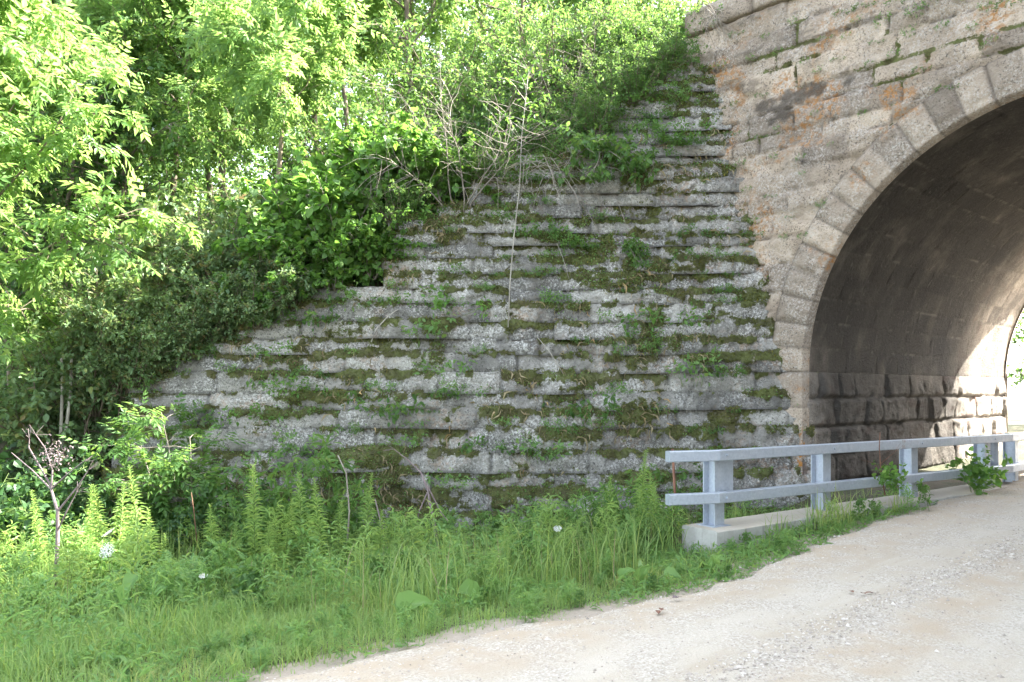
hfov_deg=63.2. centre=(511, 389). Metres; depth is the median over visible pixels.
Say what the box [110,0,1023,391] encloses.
sky
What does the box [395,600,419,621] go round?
leafy weed
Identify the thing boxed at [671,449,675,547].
stake
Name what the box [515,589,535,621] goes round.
leafy weed
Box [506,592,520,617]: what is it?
leafy weed
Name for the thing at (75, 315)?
shrub
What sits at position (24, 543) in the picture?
goldenrod
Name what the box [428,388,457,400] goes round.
ledge weed
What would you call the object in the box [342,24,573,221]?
dead shrub
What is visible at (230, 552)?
leafy weed
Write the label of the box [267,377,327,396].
ledge weed
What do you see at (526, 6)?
leafy tree
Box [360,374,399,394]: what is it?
ledge weed
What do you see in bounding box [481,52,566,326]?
sapling
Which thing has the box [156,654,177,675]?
leafy weed
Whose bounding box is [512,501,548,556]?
leafy weed
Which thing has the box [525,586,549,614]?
leafy weed
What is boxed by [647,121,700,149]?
ledge weed
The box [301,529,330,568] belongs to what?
leafy weed
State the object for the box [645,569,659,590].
leafy weed
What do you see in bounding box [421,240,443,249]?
ledge weed
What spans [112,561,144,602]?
leafy weed
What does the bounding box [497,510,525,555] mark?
leafy weed
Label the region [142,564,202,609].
leafy weed
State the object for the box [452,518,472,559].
leafy weed
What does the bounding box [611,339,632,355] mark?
ledge weed
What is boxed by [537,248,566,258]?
ledge weed
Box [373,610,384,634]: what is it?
leafy weed
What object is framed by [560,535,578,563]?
leafy weed
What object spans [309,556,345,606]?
leafy weed
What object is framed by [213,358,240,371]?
ledge weed
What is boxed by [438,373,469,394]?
ledge weed
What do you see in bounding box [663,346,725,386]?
ledge weed
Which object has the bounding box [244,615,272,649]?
leafy weed
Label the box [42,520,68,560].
leafy weed
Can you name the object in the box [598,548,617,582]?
leafy weed
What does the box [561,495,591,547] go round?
leafy weed
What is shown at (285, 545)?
leafy weed
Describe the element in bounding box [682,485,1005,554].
concrete footing
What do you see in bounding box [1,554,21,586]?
leafy weed
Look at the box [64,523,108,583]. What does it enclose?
leafy weed
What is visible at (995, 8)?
ledge weed
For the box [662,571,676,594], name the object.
leafy weed
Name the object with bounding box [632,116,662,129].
ledge weed
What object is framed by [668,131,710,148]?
ledge weed
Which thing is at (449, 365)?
ledge weed
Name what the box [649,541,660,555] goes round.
leafy weed
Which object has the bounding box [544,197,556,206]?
ledge weed
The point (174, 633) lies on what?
leafy weed
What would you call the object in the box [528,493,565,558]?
leafy weed
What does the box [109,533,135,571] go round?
leafy weed
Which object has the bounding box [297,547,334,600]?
leafy weed
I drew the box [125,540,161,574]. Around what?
leafy weed
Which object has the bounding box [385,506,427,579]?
leafy weed
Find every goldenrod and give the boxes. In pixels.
[12,534,34,588]
[25,490,52,588]
[82,484,102,570]
[87,484,113,585]
[107,481,133,553]
[117,525,134,571]
[123,465,151,562]
[138,507,163,571]
[159,533,172,567]
[202,503,221,570]
[227,522,247,571]
[240,464,266,563]
[258,521,276,574]
[266,508,283,575]
[277,499,295,576]
[287,470,314,565]
[301,518,316,574]
[307,478,330,573]
[327,499,350,577]
[344,540,354,576]
[356,473,377,569]
[369,526,381,559]
[372,509,388,561]
[413,507,424,558]
[554,508,566,541]
[603,476,620,538]
[630,449,650,516]
[635,489,649,534]
[645,484,661,540]
[647,471,658,527]
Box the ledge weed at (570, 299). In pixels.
[550,294,581,304]
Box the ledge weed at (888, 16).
[873,11,891,28]
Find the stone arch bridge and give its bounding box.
[672,0,1023,480]
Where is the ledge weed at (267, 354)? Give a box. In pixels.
[250,340,292,360]
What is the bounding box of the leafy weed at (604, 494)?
[595,487,621,507]
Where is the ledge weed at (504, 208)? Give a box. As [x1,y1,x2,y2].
[485,205,524,219]
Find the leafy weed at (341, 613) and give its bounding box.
[334,602,351,629]
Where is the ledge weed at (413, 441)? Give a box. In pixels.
[379,431,428,452]
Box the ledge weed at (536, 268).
[522,266,543,275]
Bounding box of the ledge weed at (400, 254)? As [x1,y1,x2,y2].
[397,248,428,260]
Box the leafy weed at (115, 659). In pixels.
[109,651,124,673]
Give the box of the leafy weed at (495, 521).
[485,509,506,552]
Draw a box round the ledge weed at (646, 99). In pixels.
[616,87,664,108]
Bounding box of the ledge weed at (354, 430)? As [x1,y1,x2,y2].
[329,424,363,436]
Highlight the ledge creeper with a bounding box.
[116,61,804,540]
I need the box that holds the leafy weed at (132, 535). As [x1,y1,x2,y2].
[112,523,150,553]
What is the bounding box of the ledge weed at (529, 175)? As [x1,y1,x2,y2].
[501,167,548,183]
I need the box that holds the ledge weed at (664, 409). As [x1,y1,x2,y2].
[647,401,678,414]
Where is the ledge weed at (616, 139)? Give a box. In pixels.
[594,131,632,145]
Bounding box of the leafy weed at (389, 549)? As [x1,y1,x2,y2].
[377,547,398,577]
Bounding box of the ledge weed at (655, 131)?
[621,114,669,141]
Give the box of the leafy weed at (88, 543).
[63,526,104,601]
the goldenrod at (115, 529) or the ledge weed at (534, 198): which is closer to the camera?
the goldenrod at (115, 529)
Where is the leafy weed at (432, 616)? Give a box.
[424,606,440,632]
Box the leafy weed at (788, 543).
[779,528,796,553]
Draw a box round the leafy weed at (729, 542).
[724,536,737,555]
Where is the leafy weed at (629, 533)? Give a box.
[613,513,647,563]
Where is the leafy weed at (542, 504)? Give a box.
[532,496,564,558]
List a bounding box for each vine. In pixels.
[207,269,314,327]
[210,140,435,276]
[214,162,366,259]
[227,208,327,280]
[266,218,378,297]
[320,107,502,205]
[329,206,425,286]
[379,122,458,209]
[411,148,475,201]
[871,460,908,493]
[942,445,1012,494]
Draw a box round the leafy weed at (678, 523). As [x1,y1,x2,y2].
[660,502,688,551]
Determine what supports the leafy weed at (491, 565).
on the ground at (1015, 412)
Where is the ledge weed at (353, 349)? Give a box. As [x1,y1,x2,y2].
[344,344,359,355]
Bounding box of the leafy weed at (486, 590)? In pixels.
[478,582,491,607]
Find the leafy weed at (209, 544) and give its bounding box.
[196,536,224,579]
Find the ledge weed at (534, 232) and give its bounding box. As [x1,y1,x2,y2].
[512,222,564,240]
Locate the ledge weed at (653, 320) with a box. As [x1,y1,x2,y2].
[615,302,710,332]
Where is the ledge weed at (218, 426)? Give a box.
[186,415,220,429]
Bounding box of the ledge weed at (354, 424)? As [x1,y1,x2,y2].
[348,419,366,429]
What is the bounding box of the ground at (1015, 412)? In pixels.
[1,392,1023,681]
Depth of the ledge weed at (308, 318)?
12.19 m
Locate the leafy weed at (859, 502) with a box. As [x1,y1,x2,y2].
[850,495,867,525]
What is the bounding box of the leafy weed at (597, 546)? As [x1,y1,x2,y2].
[582,533,608,564]
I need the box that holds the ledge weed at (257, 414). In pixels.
[206,402,283,430]
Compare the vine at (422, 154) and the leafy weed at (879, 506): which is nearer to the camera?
the leafy weed at (879, 506)
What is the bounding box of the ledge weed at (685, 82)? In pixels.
[673,76,693,90]
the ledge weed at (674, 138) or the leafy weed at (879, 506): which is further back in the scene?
the ledge weed at (674, 138)
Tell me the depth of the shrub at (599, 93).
13.03 m
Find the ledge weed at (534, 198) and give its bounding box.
[523,192,547,204]
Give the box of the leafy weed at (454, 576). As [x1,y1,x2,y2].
[435,559,472,594]
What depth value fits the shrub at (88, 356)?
11.99 m
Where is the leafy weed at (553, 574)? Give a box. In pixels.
[547,559,563,584]
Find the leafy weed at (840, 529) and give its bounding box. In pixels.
[831,522,842,533]
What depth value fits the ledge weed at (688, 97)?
12.93 m
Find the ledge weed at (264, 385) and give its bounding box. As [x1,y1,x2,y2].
[246,368,317,397]
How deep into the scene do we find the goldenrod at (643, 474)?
9.53 m
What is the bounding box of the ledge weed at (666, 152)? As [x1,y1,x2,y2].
[630,143,681,163]
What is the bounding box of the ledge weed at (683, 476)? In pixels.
[639,463,702,486]
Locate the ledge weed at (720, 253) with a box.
[701,243,727,259]
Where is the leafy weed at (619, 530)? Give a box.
[610,521,626,558]
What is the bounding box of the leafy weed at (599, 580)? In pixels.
[594,571,610,590]
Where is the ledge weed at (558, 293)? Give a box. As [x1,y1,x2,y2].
[542,286,568,304]
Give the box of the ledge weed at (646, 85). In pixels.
[622,74,677,93]
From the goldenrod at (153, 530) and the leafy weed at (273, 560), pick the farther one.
the goldenrod at (153, 530)
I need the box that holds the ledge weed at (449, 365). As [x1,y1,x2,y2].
[411,356,477,382]
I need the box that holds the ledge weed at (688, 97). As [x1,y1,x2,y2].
[675,94,702,104]
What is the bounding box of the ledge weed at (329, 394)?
[321,391,341,398]
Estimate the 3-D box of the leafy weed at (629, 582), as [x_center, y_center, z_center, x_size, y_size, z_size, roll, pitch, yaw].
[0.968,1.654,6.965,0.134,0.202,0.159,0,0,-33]
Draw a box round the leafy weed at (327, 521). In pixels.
[314,509,340,549]
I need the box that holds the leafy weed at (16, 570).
[0,548,63,615]
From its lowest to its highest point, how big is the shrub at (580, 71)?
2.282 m
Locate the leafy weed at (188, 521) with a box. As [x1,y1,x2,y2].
[174,515,204,560]
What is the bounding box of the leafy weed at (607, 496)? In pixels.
[598,485,619,507]
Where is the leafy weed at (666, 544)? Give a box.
[659,537,675,553]
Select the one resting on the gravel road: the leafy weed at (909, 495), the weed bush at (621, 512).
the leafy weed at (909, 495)
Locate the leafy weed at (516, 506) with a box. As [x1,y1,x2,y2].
[500,500,527,529]
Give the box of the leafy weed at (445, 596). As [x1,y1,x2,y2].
[436,583,457,617]
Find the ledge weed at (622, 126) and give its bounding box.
[611,122,628,133]
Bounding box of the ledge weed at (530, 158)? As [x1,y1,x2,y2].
[502,154,538,167]
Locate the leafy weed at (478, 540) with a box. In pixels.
[469,527,494,566]
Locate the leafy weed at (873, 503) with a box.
[866,498,879,514]
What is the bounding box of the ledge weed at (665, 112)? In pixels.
[640,108,674,121]
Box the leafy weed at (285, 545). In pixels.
[266,528,297,560]
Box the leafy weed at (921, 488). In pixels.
[915,478,937,508]
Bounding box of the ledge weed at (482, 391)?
[435,383,490,398]
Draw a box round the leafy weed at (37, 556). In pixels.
[14,539,54,580]
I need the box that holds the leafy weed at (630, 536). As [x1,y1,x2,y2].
[623,519,643,560]
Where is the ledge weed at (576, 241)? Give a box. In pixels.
[560,235,580,248]
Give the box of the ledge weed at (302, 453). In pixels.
[265,441,313,461]
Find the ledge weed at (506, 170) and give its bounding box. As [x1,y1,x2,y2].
[494,163,514,177]
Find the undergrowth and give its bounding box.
[0,10,689,502]
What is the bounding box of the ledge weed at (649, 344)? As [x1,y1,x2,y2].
[636,335,664,355]
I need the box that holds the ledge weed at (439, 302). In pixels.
[419,284,496,321]
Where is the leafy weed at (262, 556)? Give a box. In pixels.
[255,547,275,569]
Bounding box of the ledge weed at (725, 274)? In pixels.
[720,270,739,276]
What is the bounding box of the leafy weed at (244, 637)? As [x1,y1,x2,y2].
[233,628,254,660]
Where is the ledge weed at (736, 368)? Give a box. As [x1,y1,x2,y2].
[713,364,747,379]
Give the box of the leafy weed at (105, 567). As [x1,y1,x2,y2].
[81,539,131,596]
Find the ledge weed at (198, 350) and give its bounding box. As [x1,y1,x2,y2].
[186,343,215,356]
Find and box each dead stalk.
[11,425,98,588]
[191,492,196,541]
[337,455,349,560]
[370,309,397,341]
[375,499,387,547]
[383,443,447,556]
[536,335,562,373]
[860,435,901,495]
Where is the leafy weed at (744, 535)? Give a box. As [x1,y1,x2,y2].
[739,531,751,550]
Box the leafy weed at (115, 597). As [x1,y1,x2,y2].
[99,574,146,621]
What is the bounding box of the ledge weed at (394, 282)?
[379,278,412,289]
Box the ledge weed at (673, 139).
[656,132,692,146]
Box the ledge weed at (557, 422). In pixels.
[539,413,566,429]
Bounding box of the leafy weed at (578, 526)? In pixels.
[563,510,592,566]
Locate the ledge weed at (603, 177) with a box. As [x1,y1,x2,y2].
[589,168,613,182]
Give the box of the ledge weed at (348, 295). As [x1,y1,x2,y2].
[322,280,381,311]
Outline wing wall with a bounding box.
[99,61,814,542]
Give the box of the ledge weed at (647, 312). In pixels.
[636,306,662,321]
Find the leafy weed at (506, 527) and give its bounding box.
[498,524,517,572]
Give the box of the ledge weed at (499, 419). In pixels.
[492,410,518,430]
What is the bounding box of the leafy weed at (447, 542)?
[438,528,460,565]
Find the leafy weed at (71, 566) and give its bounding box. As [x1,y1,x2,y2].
[39,542,92,619]
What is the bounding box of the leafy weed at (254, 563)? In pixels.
[223,551,268,596]
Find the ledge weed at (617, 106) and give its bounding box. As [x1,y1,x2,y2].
[601,99,624,118]
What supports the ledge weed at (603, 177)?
on the wing wall
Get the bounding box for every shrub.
[0,303,154,423]
[0,327,133,480]
[1,359,212,474]
[14,218,157,371]
[17,306,165,416]
[27,186,232,316]
[34,303,187,407]
[39,266,181,362]
[64,181,259,300]
[71,308,212,376]
[79,196,265,319]
[88,316,207,387]
[95,255,212,332]
[118,294,236,358]
[125,293,224,367]
[160,225,270,326]
[181,268,266,342]
[183,163,318,270]
[198,263,299,337]
[204,83,400,196]
[226,238,325,315]
[243,245,328,318]
[269,90,415,177]
[319,50,481,150]
[325,78,509,161]
[338,0,535,134]
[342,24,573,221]
[342,164,424,241]
[344,165,445,231]
[360,157,453,213]
[386,31,525,134]
[431,47,584,143]
[434,0,637,96]
[434,0,637,102]
[446,131,524,189]
[455,121,540,163]
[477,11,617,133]
[494,103,590,157]
[501,0,677,73]
[507,0,677,83]
[517,49,611,120]
[519,82,643,143]
[546,74,659,135]
[553,50,658,117]
[554,121,659,192]
[567,33,646,93]
[568,0,694,70]
[577,33,704,92]
[582,43,683,105]
[611,0,696,39]
[611,27,708,83]
[614,25,710,73]
[615,7,684,56]
[618,232,654,268]
[624,23,705,72]
[637,0,722,33]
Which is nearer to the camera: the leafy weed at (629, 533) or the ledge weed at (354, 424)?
the leafy weed at (629, 533)
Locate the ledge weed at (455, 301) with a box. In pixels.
[437,294,468,307]
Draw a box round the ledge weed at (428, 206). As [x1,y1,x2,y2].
[390,202,437,230]
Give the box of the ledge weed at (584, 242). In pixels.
[563,234,600,247]
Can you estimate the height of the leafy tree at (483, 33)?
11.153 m
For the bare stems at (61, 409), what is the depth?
12.19 m
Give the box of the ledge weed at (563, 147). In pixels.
[557,138,573,153]
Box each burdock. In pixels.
[116,573,138,617]
[396,590,432,624]
[458,578,483,606]
[617,560,681,588]
[693,554,724,576]
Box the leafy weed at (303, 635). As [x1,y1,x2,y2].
[288,619,320,656]
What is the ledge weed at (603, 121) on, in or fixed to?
on the wing wall
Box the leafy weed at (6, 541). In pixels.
[0,519,21,583]
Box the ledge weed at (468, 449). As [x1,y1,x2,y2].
[458,434,541,457]
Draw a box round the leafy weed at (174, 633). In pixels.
[164,628,185,661]
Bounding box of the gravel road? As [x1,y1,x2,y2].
[265,477,1023,681]
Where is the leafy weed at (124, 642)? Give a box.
[104,628,135,666]
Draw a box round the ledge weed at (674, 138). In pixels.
[660,131,686,145]
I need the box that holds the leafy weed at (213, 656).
[208,649,220,672]
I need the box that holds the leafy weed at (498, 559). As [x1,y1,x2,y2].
[483,546,511,594]
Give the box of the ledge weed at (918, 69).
[911,65,931,74]
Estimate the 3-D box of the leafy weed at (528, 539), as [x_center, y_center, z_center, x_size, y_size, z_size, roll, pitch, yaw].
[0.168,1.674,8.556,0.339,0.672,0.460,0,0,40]
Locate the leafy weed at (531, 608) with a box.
[519,593,544,622]
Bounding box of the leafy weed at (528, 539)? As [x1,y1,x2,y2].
[510,522,540,572]
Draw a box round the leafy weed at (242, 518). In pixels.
[233,510,262,557]
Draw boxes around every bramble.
[0,444,114,564]
[0,448,118,534]
[0,455,150,577]
[16,488,120,545]
[65,511,181,557]
[136,477,268,558]
[177,485,303,548]
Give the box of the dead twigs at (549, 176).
[498,148,624,235]
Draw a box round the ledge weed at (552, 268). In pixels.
[547,265,563,273]
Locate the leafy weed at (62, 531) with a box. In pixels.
[49,526,72,567]
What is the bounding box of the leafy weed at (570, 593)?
[559,578,584,608]
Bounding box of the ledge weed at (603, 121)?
[590,113,619,129]
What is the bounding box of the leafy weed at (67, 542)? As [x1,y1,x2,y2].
[51,525,94,592]
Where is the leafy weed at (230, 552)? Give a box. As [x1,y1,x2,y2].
[193,536,247,588]
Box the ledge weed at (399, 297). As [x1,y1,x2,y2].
[378,289,431,310]
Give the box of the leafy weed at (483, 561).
[473,555,492,586]
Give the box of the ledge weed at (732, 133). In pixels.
[723,130,742,135]
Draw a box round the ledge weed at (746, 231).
[739,230,764,236]
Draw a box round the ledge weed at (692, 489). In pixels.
[669,483,699,493]
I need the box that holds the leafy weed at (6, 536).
[0,527,13,556]
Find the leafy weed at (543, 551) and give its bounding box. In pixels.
[520,523,552,581]
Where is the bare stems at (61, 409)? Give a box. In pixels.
[58,358,72,459]
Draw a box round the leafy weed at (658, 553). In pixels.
[649,549,664,564]
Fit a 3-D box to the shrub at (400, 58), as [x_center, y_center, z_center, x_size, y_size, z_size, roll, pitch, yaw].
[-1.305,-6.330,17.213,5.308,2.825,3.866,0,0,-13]
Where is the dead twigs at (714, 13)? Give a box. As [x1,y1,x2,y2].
[697,0,760,49]
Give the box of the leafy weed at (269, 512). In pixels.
[253,499,298,562]
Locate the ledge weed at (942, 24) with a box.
[933,19,948,28]
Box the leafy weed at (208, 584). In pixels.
[170,552,225,606]
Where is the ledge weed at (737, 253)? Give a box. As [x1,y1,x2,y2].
[722,250,742,255]
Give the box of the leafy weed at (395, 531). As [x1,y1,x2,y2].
[380,511,407,557]
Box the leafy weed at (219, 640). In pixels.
[207,628,232,652]
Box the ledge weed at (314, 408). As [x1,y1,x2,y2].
[306,404,321,413]
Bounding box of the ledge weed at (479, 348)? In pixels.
[469,343,486,355]
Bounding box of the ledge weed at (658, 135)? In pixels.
[654,131,683,146]
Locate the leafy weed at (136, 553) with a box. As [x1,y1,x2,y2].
[108,517,163,623]
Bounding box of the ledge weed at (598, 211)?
[590,205,608,215]
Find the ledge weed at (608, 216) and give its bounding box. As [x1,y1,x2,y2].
[596,212,621,221]
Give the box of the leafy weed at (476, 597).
[466,588,483,612]
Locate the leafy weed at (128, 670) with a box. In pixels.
[123,663,134,679]
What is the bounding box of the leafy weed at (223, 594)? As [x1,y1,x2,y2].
[214,584,233,600]
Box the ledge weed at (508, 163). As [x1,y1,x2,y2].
[488,155,525,167]
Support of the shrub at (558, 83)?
on the embankment
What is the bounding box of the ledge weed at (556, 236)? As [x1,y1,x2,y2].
[549,225,575,244]
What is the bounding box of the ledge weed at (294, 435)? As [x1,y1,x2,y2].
[272,424,324,453]
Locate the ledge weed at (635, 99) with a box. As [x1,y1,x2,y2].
[600,91,643,106]
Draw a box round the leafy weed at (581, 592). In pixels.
[574,587,586,606]
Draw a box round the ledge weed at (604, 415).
[542,394,623,424]
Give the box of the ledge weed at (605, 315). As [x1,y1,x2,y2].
[596,308,619,321]
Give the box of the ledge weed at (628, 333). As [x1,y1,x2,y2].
[622,323,663,342]
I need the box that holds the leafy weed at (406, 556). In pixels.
[395,546,424,583]
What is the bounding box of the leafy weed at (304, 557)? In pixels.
[301,540,324,572]
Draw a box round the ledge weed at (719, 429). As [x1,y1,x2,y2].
[685,423,728,434]
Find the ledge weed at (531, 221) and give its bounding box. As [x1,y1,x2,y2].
[530,217,568,232]
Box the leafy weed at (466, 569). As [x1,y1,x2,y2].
[455,563,479,595]
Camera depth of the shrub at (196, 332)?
11.99 m
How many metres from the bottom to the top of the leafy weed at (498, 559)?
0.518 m
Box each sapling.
[58,390,266,541]
[118,488,172,545]
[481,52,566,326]
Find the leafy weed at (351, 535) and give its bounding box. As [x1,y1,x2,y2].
[345,526,362,570]
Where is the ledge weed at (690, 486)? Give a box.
[661,482,697,492]
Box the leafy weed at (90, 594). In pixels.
[73,585,98,626]
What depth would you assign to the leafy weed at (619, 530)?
9.39 m
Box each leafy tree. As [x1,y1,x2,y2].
[0,0,150,272]
[0,0,204,379]
[0,18,176,320]
[0,93,100,394]
[12,0,262,261]
[20,0,179,288]
[65,0,301,231]
[90,2,314,226]
[117,80,203,250]
[145,37,306,222]
[154,0,388,193]
[275,5,395,151]
[284,2,429,156]
[291,0,414,129]
[318,0,524,112]
[349,0,483,112]
[383,0,552,110]
[424,0,630,94]
[445,0,591,60]
[500,0,666,48]
[536,0,674,26]
[564,0,638,76]
[624,0,716,33]
[1007,310,1023,389]
[1010,311,1023,349]
[1013,316,1023,351]
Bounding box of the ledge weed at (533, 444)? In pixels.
[511,427,572,463]
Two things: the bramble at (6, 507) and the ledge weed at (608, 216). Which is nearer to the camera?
the bramble at (6, 507)
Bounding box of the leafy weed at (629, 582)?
[618,575,636,591]
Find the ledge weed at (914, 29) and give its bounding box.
[900,23,915,36]
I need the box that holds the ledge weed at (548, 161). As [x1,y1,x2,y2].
[527,157,564,168]
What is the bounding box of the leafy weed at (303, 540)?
[284,519,319,577]
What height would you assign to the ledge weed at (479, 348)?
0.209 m
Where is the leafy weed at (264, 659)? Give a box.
[248,641,275,670]
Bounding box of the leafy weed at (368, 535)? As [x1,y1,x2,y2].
[342,519,380,595]
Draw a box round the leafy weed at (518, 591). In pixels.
[509,576,530,608]
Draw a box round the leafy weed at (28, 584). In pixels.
[6,576,53,625]
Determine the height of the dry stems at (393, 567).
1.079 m
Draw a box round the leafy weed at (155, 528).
[141,519,175,558]
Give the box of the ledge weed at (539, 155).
[531,150,552,164]
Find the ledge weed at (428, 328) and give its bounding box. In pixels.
[401,308,458,348]
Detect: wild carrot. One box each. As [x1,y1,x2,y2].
[99,542,114,582]
[102,528,113,579]
[199,573,207,598]
[553,525,561,540]
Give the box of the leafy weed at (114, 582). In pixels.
[95,570,143,610]
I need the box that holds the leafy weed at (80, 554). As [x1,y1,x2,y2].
[53,546,98,601]
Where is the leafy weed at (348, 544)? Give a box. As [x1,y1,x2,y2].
[329,531,356,572]
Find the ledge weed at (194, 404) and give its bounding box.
[173,399,206,412]
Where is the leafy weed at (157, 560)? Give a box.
[142,554,165,571]
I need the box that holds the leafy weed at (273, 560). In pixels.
[249,543,291,596]
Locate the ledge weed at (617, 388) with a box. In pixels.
[586,380,625,398]
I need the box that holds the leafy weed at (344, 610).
[333,597,354,633]
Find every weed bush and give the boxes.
[177,484,282,559]
[238,430,382,561]
[324,496,397,562]
[378,504,425,550]
[456,503,517,548]
[499,495,578,541]
[554,482,629,545]
[580,463,692,544]
[623,492,690,547]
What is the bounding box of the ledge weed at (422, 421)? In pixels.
[401,418,428,430]
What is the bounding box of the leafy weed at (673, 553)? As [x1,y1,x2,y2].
[669,551,676,565]
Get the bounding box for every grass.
[0,488,796,648]
[113,127,772,530]
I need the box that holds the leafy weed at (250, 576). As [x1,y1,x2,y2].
[230,555,275,613]
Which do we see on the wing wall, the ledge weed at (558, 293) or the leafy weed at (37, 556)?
the ledge weed at (558, 293)
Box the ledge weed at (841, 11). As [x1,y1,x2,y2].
[832,6,856,17]
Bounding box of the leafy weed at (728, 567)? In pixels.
[723,561,732,578]
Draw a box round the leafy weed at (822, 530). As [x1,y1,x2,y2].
[815,523,827,539]
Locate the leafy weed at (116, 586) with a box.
[109,567,141,617]
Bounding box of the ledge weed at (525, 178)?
[508,171,540,184]
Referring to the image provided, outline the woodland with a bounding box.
[1,0,695,306]
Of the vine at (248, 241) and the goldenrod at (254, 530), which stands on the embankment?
the vine at (248, 241)
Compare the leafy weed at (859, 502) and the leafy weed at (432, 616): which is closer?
the leafy weed at (432, 616)
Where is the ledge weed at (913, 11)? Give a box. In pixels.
[903,3,922,17]
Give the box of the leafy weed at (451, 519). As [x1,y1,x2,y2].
[423,504,464,546]
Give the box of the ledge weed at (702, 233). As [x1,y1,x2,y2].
[675,223,727,240]
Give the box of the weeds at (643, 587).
[0,490,934,681]
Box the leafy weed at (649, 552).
[639,540,661,561]
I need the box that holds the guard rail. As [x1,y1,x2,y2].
[665,432,1023,527]
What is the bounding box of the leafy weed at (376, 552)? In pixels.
[364,549,391,592]
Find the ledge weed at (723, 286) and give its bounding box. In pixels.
[713,283,729,292]
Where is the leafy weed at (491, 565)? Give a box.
[482,555,503,591]
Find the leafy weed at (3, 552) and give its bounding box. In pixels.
[0,537,11,611]
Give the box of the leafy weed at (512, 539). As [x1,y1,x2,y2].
[498,525,532,577]
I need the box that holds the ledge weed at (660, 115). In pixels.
[643,109,672,119]
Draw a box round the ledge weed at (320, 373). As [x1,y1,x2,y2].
[288,364,343,381]
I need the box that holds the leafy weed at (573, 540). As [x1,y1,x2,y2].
[555,524,582,579]
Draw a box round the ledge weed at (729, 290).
[712,284,741,295]
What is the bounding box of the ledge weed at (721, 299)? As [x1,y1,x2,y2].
[714,295,743,304]
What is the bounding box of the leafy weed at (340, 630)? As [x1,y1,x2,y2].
[328,614,359,658]
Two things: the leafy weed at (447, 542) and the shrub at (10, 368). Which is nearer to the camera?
the leafy weed at (447, 542)
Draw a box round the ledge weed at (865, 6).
[851,1,875,10]
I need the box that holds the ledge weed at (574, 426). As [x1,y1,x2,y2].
[546,423,578,434]
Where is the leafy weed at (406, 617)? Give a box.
[394,603,413,634]
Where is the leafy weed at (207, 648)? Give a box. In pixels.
[193,638,214,665]
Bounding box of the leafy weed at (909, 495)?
[899,483,919,514]
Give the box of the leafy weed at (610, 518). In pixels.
[590,498,625,559]
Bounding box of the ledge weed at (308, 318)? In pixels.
[280,306,339,331]
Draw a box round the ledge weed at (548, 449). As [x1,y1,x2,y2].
[533,446,558,459]
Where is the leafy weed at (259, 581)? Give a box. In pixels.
[247,566,279,613]
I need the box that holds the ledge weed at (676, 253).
[666,247,699,264]
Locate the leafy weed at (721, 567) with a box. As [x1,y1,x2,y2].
[712,564,727,581]
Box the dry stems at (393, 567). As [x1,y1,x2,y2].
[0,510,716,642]
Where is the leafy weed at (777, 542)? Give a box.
[772,535,785,553]
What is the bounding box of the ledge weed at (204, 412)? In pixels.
[193,408,215,414]
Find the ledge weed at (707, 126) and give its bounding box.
[665,115,716,132]
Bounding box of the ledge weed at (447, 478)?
[424,467,478,492]
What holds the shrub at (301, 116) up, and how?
on the embankment
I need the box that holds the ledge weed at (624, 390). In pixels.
[620,387,634,393]
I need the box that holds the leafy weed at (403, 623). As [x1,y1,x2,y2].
[395,606,422,645]
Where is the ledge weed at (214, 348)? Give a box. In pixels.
[199,343,222,355]
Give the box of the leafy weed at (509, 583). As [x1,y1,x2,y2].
[499,573,517,592]
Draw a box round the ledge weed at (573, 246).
[561,240,589,249]
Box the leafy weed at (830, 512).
[824,498,841,531]
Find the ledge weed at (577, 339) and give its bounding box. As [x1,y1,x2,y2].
[562,334,598,344]
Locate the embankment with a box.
[0,72,623,502]
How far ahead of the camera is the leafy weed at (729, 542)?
8.55 m
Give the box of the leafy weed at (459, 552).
[444,541,467,563]
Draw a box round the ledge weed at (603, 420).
[586,414,621,430]
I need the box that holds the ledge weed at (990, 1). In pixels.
[977,0,993,11]
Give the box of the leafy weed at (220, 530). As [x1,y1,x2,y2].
[212,526,230,553]
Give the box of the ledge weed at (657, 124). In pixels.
[619,118,662,134]
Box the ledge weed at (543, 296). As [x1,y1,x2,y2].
[536,288,558,303]
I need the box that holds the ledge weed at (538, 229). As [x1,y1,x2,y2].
[522,225,550,233]
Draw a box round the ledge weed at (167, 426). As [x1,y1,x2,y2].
[162,422,189,437]
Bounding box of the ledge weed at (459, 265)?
[435,262,469,277]
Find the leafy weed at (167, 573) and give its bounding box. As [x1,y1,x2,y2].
[137,549,198,627]
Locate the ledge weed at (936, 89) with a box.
[933,83,958,92]
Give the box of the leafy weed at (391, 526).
[376,506,402,576]
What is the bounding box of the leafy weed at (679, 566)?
[675,560,688,577]
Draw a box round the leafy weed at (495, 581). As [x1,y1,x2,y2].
[485,575,503,602]
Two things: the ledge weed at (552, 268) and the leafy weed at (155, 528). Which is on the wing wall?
the ledge weed at (552, 268)
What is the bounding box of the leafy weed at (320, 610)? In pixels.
[311,604,333,634]
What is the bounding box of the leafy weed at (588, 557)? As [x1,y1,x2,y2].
[580,546,598,578]
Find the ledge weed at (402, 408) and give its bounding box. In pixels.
[341,390,426,426]
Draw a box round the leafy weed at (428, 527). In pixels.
[408,500,447,566]
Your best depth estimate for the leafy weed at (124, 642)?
5.38 m
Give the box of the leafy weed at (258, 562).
[256,553,289,585]
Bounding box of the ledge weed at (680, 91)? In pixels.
[667,88,690,103]
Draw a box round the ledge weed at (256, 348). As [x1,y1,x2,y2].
[242,344,268,355]
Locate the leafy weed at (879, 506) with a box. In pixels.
[875,500,883,517]
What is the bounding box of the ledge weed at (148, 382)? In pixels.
[125,373,161,394]
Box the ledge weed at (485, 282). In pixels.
[473,278,494,289]
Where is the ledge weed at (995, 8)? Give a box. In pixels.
[994,0,1022,10]
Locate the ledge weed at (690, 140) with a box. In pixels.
[672,134,705,145]

